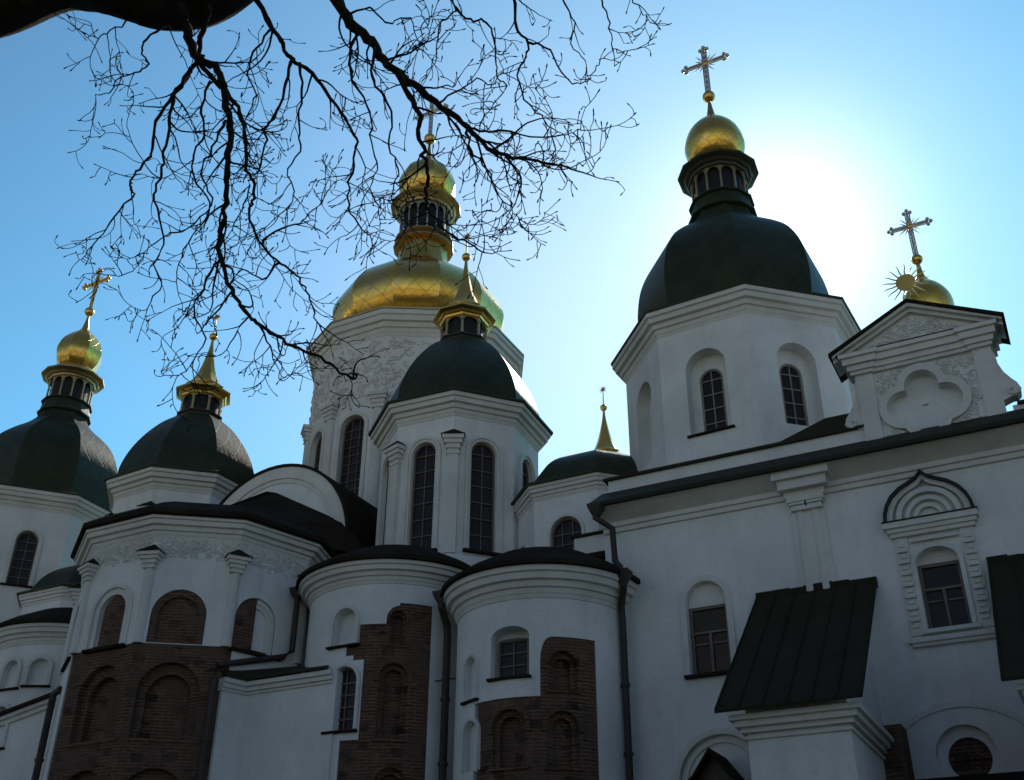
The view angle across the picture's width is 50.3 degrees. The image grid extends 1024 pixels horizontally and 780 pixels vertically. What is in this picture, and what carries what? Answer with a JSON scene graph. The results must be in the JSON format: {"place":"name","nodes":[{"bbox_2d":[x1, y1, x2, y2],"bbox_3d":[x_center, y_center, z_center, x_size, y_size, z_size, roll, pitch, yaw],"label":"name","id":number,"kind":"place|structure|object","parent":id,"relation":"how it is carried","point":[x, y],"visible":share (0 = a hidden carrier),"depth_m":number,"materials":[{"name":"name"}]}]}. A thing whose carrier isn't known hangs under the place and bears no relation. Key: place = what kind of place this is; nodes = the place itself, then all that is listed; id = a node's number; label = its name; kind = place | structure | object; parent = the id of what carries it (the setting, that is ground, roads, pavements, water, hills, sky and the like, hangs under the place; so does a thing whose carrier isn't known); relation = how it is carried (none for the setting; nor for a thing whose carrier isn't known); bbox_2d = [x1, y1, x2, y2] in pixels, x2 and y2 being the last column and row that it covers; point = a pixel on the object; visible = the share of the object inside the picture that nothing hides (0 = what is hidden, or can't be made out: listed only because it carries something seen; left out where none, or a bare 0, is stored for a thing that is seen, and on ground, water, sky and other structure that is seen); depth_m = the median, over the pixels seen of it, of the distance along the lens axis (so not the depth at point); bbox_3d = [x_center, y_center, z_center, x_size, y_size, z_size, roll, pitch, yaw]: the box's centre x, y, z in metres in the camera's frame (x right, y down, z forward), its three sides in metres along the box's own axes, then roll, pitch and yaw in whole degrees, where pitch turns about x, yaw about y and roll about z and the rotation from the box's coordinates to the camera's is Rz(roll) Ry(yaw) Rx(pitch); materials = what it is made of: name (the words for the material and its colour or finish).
{"place":"outdoors","nodes":[
{"label":"outdoors","id":0,"kind":"place"},
{"bbox_2d":[0,46,1023,779],"bbox_3d":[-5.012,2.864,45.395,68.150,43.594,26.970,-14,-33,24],"label":"cathedral","id":1,"kind":"structure","parent":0,"point":[782,538],"depth_m":28.80,"materials":[{"name":"white paint"}]},
{"bbox_2d":[0,0,1023,475],"label":"sky","id":2,"kind":"structure","parent":0,"point":[851,116],"materials":[{"name":"blue"}]},
{"label":"ground","id":3,"kind":"structure","parent":0,"visible":0},
{"bbox_2d":[0,0,671,431],"bbox_3d":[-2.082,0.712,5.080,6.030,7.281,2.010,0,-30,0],"label":"bare tree","id":4,"kind":"object","parent":3,"relation":"on","point":[170,16],"visible":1,"depth_m":6.23,"materials":[{"name":"black plant"}]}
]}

